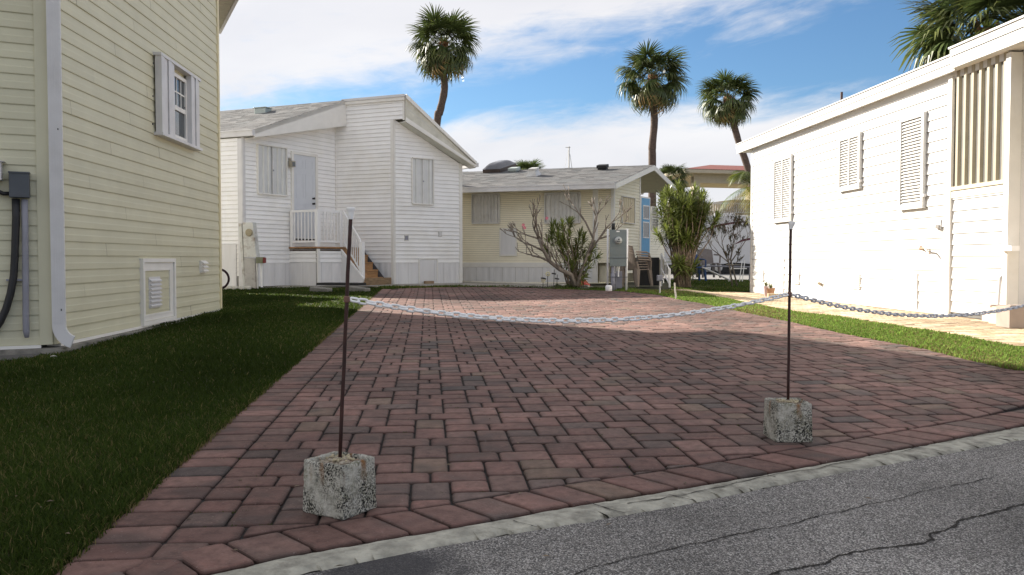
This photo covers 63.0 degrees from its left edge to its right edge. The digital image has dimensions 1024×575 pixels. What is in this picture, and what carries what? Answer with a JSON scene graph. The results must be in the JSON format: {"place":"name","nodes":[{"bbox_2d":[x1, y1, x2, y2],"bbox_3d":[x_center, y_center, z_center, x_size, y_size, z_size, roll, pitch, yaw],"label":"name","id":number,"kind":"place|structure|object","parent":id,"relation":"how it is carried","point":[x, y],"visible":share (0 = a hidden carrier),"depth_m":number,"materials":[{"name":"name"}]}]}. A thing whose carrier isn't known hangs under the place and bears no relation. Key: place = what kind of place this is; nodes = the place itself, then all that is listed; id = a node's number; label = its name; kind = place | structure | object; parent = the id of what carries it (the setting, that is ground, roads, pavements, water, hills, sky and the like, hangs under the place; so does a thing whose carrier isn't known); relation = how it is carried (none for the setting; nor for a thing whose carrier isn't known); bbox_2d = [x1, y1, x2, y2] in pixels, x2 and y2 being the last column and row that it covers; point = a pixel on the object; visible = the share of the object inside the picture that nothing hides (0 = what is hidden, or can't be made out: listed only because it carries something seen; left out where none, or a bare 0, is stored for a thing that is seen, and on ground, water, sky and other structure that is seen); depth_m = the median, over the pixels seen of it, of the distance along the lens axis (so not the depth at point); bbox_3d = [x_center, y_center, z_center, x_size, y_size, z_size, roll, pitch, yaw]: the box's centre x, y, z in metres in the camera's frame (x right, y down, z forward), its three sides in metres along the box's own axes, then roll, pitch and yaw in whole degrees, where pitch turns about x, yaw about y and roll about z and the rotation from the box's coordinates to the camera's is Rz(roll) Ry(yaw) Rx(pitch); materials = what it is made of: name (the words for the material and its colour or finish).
{"place":"outdoors","nodes":[
{"label":"outdoors","id":0,"kind":"place"},
{"bbox_2d":[0,286,381,574],"bbox_3d":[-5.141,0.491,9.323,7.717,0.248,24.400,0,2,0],"label":"lawn","id":1,"kind":"structure","parent":0,"point":[107,429],"depth_m":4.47,"materials":[{"name":"plant"}]},
{"bbox_2d":[0,353,43,359],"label":"front slab","id":2,"kind":"structure","parent":1,"relation":"on","point":[9,357],"depth_m":7.08,"materials":[{"name":"grey concrete"}]},
{"bbox_2d":[222,269,229,288],"bbox_3d":[-6.250,-0.182,17.804,0.468,0.468,0.048,0,2,-11],"label":"tyre","id":3,"kind":"object","parent":1,"relation":"on","point":[228,277],"visible":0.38,"depth_m":17.82,"materials":[{"name":"rubber"}]},
{"bbox_2d":[239,222,265,288],"bbox_3d":[-5.878,-0.719,18.970,0.663,1.519,0.240,0,2,10],"label":"meter pedestal","id":4,"kind":"object","parent":1,"relation":"on","point":[249,243],"visible":0.97,"depth_m":18.94,"materials":[{"name":"paint"}]},
{"bbox_2d":[310,287,331,291],"bbox_3d":[-4.017,0.056,17.587,0.424,0.140,0.240,1,2,16],"label":"concrete chunk","id":5,"kind":"object","parent":1,"relation":"on","point":[320,289],"visible":0.58,"depth_m":17.48,"materials":[{"name":"grey concrete"}]},
{"bbox_2d":[349,286,369,291],"bbox_3d":[-3.238,0.049,17.723,0.424,0.140,0.240,1,2,21],"label":"concrete chunk","id":6,"kind":"object","parent":1,"relation":"on","point":[354,288],"visible":0.56,"depth_m":17.63,"materials":[{"name":"grey concrete"}]},
{"bbox_2d":[67,279,981,563],"bbox_3d":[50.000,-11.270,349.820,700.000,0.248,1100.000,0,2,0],"label":"ground","id":7,"kind":"structure","parent":0,"point":[631,285],"depth_m":23.00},
{"bbox_2d":[0,0,238,355],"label":"cream house","id":8,"kind":"structure","parent":7,"relation":"on","point":[110,186],"depth_m":8.50,"materials":[{"name":"plastic"}]},
{"bbox_2d":[174,72,187,141],"bbox_3d":[-4.240,-2.282,10.567,0.045,0.816,0.684,0,2,-4],"label":"window","id":9,"kind":"structure","parent":8,"relation":"in","point":[180,83],"depth_m":10.72,"materials":[{"name":"white glass"}]},
{"bbox_2d":[259,282,592,287],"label":"concrete walk","id":10,"kind":"structure","parent":7,"relation":"on","point":[464,283],"depth_m":20.53,"materials":[{"name":"grey concrete"}]},
{"bbox_2d":[289,209,390,286],"bbox_3d":[-4.324,-0.978,21.083,1.830,1.900,1.768,1,2,31],"label":"porch stair","id":11,"kind":"object","parent":10,"relation":"on","point":[311,266],"visible":0.79,"depth_m":20.74,"materials":[{"name":"white wood"}]},
{"bbox_2d":[316,282,365,285],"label":"step slab","id":12,"kind":"structure","parent":10,"relation":"on","point":[340,283],"depth_m":19.66,"materials":[{"name":"concrete"}]},
{"bbox_2d":[220,94,478,286],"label":"white house","id":13,"kind":"structure","parent":10,"relation":"on","point":[389,168],"depth_m":21.64,"materials":[{"name":"plastic"}]},
{"bbox_2d":[222,243,236,285],"bbox_3d":[-7.036,-0.532,19.890,1.230,1.020,0.035,1,2,23],"label":"low door","id":14,"kind":"structure","parent":13,"relation":"in","point":[229,260],"depth_m":19.71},
{"bbox_2d":[294,154,315,239],"bbox_3d":[-5.234,-2.270,21.189,0.095,2.137,0.830,1,2,31],"label":"door","id":15,"kind":"structure","parent":13,"relation":"in","point":[304,171],"depth_m":21.20,"materials":[{"name":"paint"}]},
{"bbox_2d":[424,281,433,283],"bbox_3d":[-2.193,-0.135,22.084,0.260,0.075,0.100,-1,2,-36],"label":"brick","id":16,"kind":"object","parent":10,"relation":"on","point":[428,282],"visible":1,"depth_m":22.03,"materials":[{"name":"beige brick"}]},
{"bbox_2d":[463,281,589,286],"bbox_3d":[0.300,-0.095,21.583,0.281,0.072,4.933,-2,3,-40],"label":"concrete edging","id":17,"kind":"object","parent":10,"relation":"on","point":[518,283],"visible":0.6,"depth_m":21.84,"materials":[{"name":"grey concrete"}]},
{"bbox_2d":[500,184,632,286],"bbox_3d":[1.244,-1.222,19.437,3.076,2.395,1.263,0,2,0],"label":"plumeria","id":18,"kind":"object","parent":10,"relation":"on","point":[552,263],"visible":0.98,"depth_m":19.25,"materials":[{"name":"brown plant"}]},
{"bbox_2d":[405,4,481,125],"bbox_3d":[-2.877,-6.125,35.729,3.285,11.309,3.319,-2,3,-39],"label":"palm tree","id":19,"kind":"object","parent":7,"relation":"on","point":[443,61],"visible":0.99,"depth_m":35.07,"materials":[{"name":"green plant"}]},
{"bbox_2d":[378,284,636,289],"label":"grass","id":20,"kind":"structure","parent":7,"relation":"on","point":[416,286],"depth_m":19.71,"materials":[{"name":"green plant"}]},
{"bbox_2d":[513,158,544,169],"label":"palm tree","id":21,"kind":"object","parent":7,"relation":"on","point":[525,165],"visible":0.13,"depth_m":54.23,"materials":[{"name":"green plant"}]},
{"bbox_2d":[542,215,602,286],"bbox_3d":[1.408,-0.815,19.621,1.577,1.780,0.945,0,2,0],"label":"dracaena","id":22,"kind":"object","parent":7,"relation":"on","point":[573,259],"visible":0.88,"depth_m":19.56,"materials":[{"name":"green plant"}]},
{"bbox_2d":[213,426,1023,574],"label":"curb","id":23,"kind":"structure","parent":7,"relation":"on","point":[318,561],"depth_m":2.96,"materials":[{"name":"concrete"}]},
{"bbox_2d":[622,252,652,286],"bbox_3d":[3.043,-0.451,20.571,0.629,0.840,0.598,-1,2,-36],"label":"plastic chair","id":24,"kind":"object","parent":7,"relation":"on","point":[632,264],"visible":0.74,"depth_m":20.38,"materials":[{"name":"beige plastic"}]},
{"bbox_2d":[622,250,650,283],"bbox_3d":[3.031,-0.514,20.588,0.629,0.840,0.598,-1,2,-36],"label":"plastic chair","id":25,"kind":"object","parent":24,"relation":"on","point":[629,251],"visible":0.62,"depth_m":20.34,"materials":[{"name":"beige plastic"}]},
{"bbox_2d":[621,248,650,281],"bbox_3d":[3.019,-0.576,20.606,0.629,0.840,0.598,-1,2,-36],"label":"plastic chair","id":26,"kind":"object","parent":25,"relation":"on","point":[631,249],"visible":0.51,"depth_m":20.42,"materials":[{"name":"brown plastic"}]},
{"bbox_2d":[620,245,649,278],"bbox_3d":[3.007,-0.639,20.624,0.629,0.840,0.598,-1,2,-36],"label":"plastic chair","id":27,"kind":"object","parent":26,"relation":"on","point":[646,262],"visible":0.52,"depth_m":20.36,"materials":[{"name":"brown plastic"}]},
{"bbox_2d":[635,257,659,284],"bbox_3d":[3.476,-0.418,21.549,0.528,0.711,0.700,0,2,0],"label":"storage box","id":28,"kind":"object","parent":7,"relation":"on","point":[644,279],"visible":0.61,"depth_m":21.20,"materials":[{"name":"plastic"}]},
{"bbox_2d":[611,39,690,209],"bbox_3d":[5.994,-5.417,35.833,3.522,9.844,3.456,0,2,0],"label":"palm tree","id":29,"kind":"object","parent":7,"relation":"on","point":[653,95],"visible":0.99,"depth_m":35.24,"materials":[{"name":"green plant"}]},
{"bbox_2d":[657,163,690,194],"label":"palm tree","id":30,"kind":"object","parent":7,"relation":"on","point":[671,170],"visible":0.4,"depth_m":43.43,"materials":[{"name":"green plant"}]},
{"bbox_2d":[663,273,748,279],"bbox_3d":[11.000,-0.519,34.803,14.000,0.019,14.400,0,2,0],"label":"trailer pad","id":31,"kind":"object","parent":7,"relation":"on","point":[711,277],"visible":0.12,"depth_m":31.66,"materials":[{"name":"white concrete"}]},
{"bbox_2d":[462,160,676,282],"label":"yellow house","id":32,"kind":"structure","parent":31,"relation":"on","point":[498,195],"depth_m":23.79,"materials":[{"name":"plastic"}]},
{"bbox_2d":[565,146,571,167],"bbox_3d":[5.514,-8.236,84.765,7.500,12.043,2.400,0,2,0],"label":"pipe","id":33,"kind":"object","parent":32,"relation":"on","point":[569,156],"visible":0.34,"depth_m":84.56,"materials":[{"name":"metal"}]},
{"bbox_2d":[641,198,649,255],"bbox_3d":[4.422,-1.988,27.757,0.065,1.935,0.715,1,2,31],"label":"blue door","id":34,"kind":"structure","parent":32,"relation":"in","point":[645,223],"depth_m":27.72,"materials":[{"name":"paint"}]},
{"bbox_2d":[650,206,658,230],"bbox_3d":[4.855,-2.345,28.479,0.050,0.810,0.611,1,2,31],"label":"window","id":35,"kind":"structure","parent":32,"relation":"in","point":[653,220],"depth_m":28.42,"materials":[{"name":"grey glass"}]},
{"bbox_2d":[660,213,749,273],"bbox_3d":[8.890,-1.937,37.560,8.497,2.736,2.406,0,2,12],"label":"travel trailer","id":36,"kind":"object","parent":31,"relation":"on","point":[745,251],"visible":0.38,"depth_m":36.27,"materials":[{"name":"white plastic"}]},
{"bbox_2d":[695,68,761,198],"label":"palm tree","id":37,"kind":"object","parent":7,"relation":"on","point":[732,111],"visible":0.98,"depth_m":43.16,"materials":[{"name":"green plant"}]},
{"bbox_2d":[670,289,1023,345],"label":"apron","id":38,"kind":"object","parent":7,"relation":"on","point":[976,328],"visible":0.71,"depth_m":10.59,"materials":[{"name":"concrete"}]},
{"bbox_2d":[763,281,768,295],"bbox_3d":[5.228,-0.001,17.205,0.221,0.349,0.207,-1,2,-32],"label":"potted plant","id":39,"kind":"object","parent":38,"relation":"on","point":[765,290],"visible":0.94,"depth_m":17.18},
{"bbox_2d":[766,282,774,293],"bbox_3d":[5.243,0.026,16.912,0.249,0.315,0.264,0,2,0],"label":"potted plant","id":40,"kind":"object","parent":38,"relation":"on","point":[770,289],"visible":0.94,"depth_m":16.86,"materials":[{"name":"ceramic"}]},
{"bbox_2d":[767,293,780,297],"bbox_3d":[5.146,0.158,16.415,0.240,0.085,0.100,0,2,9],"label":"brick","id":41,"kind":"object","parent":38,"relation":"on","point":[769,294],"visible":0.53,"depth_m":16.37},
{"bbox_2d":[735,15,1023,318],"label":"white home","id":42,"kind":"object","parent":38,"relation":"on","point":[904,191],"visible":0.99,"depth_m":12.23,"materials":[{"name":"paint"}]},
{"bbox_2d":[982,304,996,321],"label":"block","id":43,"kind":"structure","parent":38,"relation":"on","point":[985,307],"depth_m":10.19,"materials":[{"name":"white concrete"}]},
{"bbox_2d":[989,307,995,323],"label":"block","id":44,"kind":"structure","parent":38,"relation":"on","point":[992,318],"depth_m":9.85,"materials":[{"name":"white concrete"}]},
{"bbox_2d":[996,304,1023,327],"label":"block","id":45,"kind":"structure","parent":38,"relation":"on","point":[1013,318],"depth_m":9.28,"materials":[{"name":"white concrete"}]},
{"bbox_2d":[890,0,1023,72],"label":"palm tree","id":46,"kind":"object","parent":7,"relation":"on","point":[936,39],"visible":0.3,"depth_m":19.15,"materials":[{"name":"green plant"}]},
{"bbox_2d":[55,287,1023,574],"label":"driveway","id":47,"kind":"structure","parent":0,"point":[575,389],"depth_m":4.62,"materials":[{"name":"brick"}]},
{"bbox_2d":[303,207,375,519],"bbox_3d":[-0.613,0.257,2.961,0.195,1.079,0.186,1,2,31],"label":"chain post","id":48,"kind":"object","parent":47,"relation":"on","point":[339,484],"visible":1,"depth_m":2.93,"materials":[{"name":"concrete"}]},
{"bbox_2d":[350,293,788,323],"bbox_3d":[0.382,0.082,3.512,2.214,0.137,0.026,-1,2,-30],"label":"plastic chain","id":49,"kind":"object","parent":48,"relation":"hanging from","point":[478,316],"visible":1,"depth_m":3.39,"materials":[{"name":"grey plastic"}]},
{"bbox_2d":[79,318,1021,562],"bbox_3d":[0.704,0.613,6.757,5.665,0.125,8.883,0,2,0],"label":"joint moss","id":50,"kind":"object","parent":47,"relation":"on","point":[475,431],"visible":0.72,"depth_m":4.24,"materials":[{"name":"green plant"}]},
{"bbox_2d":[763,221,812,442],"bbox_3d":[1.348,0.210,4.075,0.190,1.066,0.190,0,2,0],"label":"chain post","id":51,"kind":"object","parent":47,"relation":"on","point":[788,419],"visible":1,"depth_m":4.00,"materials":[{"name":"concrete"}]},
{"bbox_2d":[792,293,1023,317],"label":"plastic chain","id":52,"kind":"object","parent":51,"relation":"hanging from","point":[888,313],"visible":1,"depth_m":4.56,"materials":[{"name":"grey plastic"}]},
{"bbox_2d":[605,285,611,290],"bbox_3d":[2.088,0.012,18.053,0.150,0.130,0.146,0,2,0],"label":"pipe cap","id":53,"kind":"object","parent":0,"point":[608,287],"visible":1,"depth_m":17.99,"materials":[{"name":"white plastic"}]},
{"bbox_2d":[219,0,1020,215],"label":"sky","id":54,"kind":"structure","parent":0,"point":[541,83],"materials":[{"name":"blue"}]},
{"bbox_2d":[304,440,1023,574],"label":"road","id":55,"kind":"structure","parent":0,"point":[950,514],"depth_m":2.73,"materials":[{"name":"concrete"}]},
{"bbox_2d":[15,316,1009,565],"bbox_3d":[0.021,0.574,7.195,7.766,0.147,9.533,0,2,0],"label":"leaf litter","id":56,"kind":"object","parent":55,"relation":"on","point":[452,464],"visible":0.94,"depth_m":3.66,"materials":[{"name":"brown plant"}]},
{"bbox_2d":[664,165,750,264],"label":"red roof building","id":57,"kind":"structure","parent":0,"point":[711,176],"depth_m":52.27,"materials":[{"name":"paint"}]},
{"bbox_2d":[671,279,749,291],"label":"back lawn","id":58,"kind":"structure","parent":0,"point":[711,286],"depth_m":23.45,"materials":[{"name":"plant"}]},
{"bbox_2d":[660,253,670,287],"bbox_3d":[3.743,-0.428,20.397,0.044,0.821,1.050,0,2,-1],"label":"step railing","id":59,"kind":"object","parent":58,"relation":"on","point":[669,273],"visible":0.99,"depth_m":20.39,"materials":[{"name":"white plastic"}]},
{"bbox_2d":[651,179,722,286],"bbox_3d":[4.292,-1.356,20.587,1.805,2.706,1.729,-1,2,-37],"label":"dracaena","id":60,"kind":"object","parent":58,"relation":"on","point":[683,214],"visible":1,"depth_m":20.32,"materials":[{"name":"green plant"}]},
{"bbox_2d":[694,255,706,280],"bbox_3d":[5.551,-0.626,25.537,0.598,0.840,0.629,0,2,-11],"label":"plastic chair","id":61,"kind":"object","parent":58,"relation":"on","point":[704,272],"visible":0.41,"depth_m":25.36,"materials":[{"name":"blue plastic"}]},
{"bbox_2d":[696,249,720,277],"bbox_3d":[6.452,-0.808,27.537,0.658,0.966,0.692,0,2,-9],"label":"plastic chair","id":62,"kind":"object","parent":58,"relation":"on","point":[706,254],"visible":0.81,"depth_m":27.76,"materials":[{"name":"grey plastic"}]},
{"bbox_2d":[702,267,730,280],"bbox_3d":[6.041,-0.402,24.701,0.056,0.428,1.186,-1,2,-31],"label":"leaning pole","id":63,"kind":"object","parent":58,"relation":"on","point":[716,273],"visible":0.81,"depth_m":24.67,"materials":[{"name":"metal"}]},
{"bbox_2d":[692,265,749,280],"bbox_3d":[6.381,-0.450,25.603,1.796,0.484,0.061,0,2,13],"label":"rail","id":64,"kind":"object","parent":58,"relation":"on","point":[724,266],"visible":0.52,"depth_m":25.56,"materials":[{"name":"grey metal"}]},
{"bbox_2d":[701,213,749,285],"bbox_3d":[5.934,-1.056,23.044,1.835,2.028,1.020,0,2,0],"label":"bare shrub","id":65,"kind":"object","parent":58,"relation":"on","point":[724,229],"visible":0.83,"depth_m":22.97,"materials":[{"name":"grey plant"}]},
{"bbox_2d":[704,170,750,248],"bbox_3d":[6.484,-1.591,22.202,2.386,3.107,2.280,-1,2,-27],"label":"feather palm","id":66,"kind":"object","parent":58,"relation":"on","point":[742,175],"visible":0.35,"depth_m":22.19,"materials":[{"name":"green plant"}]},
{"bbox_2d":[728,260,746,280],"bbox_3d":[6.731,-0.495,24.951,0.571,0.627,0.133,0,2,0],"label":"folding table","id":67,"kind":"object","parent":58,"relation":"on","point":[743,268],"visible":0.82,"depth_m":24.95,"materials":[{"name":"white plastic"}]},
{"bbox_2d":[531,287,1023,370],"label":"lawn","id":68,"kind":"structure","parent":0,"point":[934,351],"depth_m":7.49,"materials":[{"name":"plant"}]},
{"bbox_2d":[607,223,627,290],"bbox_3d":[2.283,-0.652,18.207,0.400,1.486,0.386,-1,2,-27],"label":"meter stand","id":69,"kind":"object","parent":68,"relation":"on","point":[617,254],"visible":0.97,"depth_m":18.14,"materials":[{"name":"grey paint"}]},
{"bbox_2d":[657,275,663,292],"bbox_3d":[3.008,-0.061,16.962,0.122,0.380,0.191,0,2,0],"label":"faucet post","id":70,"kind":"object","parent":68,"relation":"on","point":[659,278],"visible":0.94,"depth_m":16.96,"materials":[{"name":"metal"}]}
]}

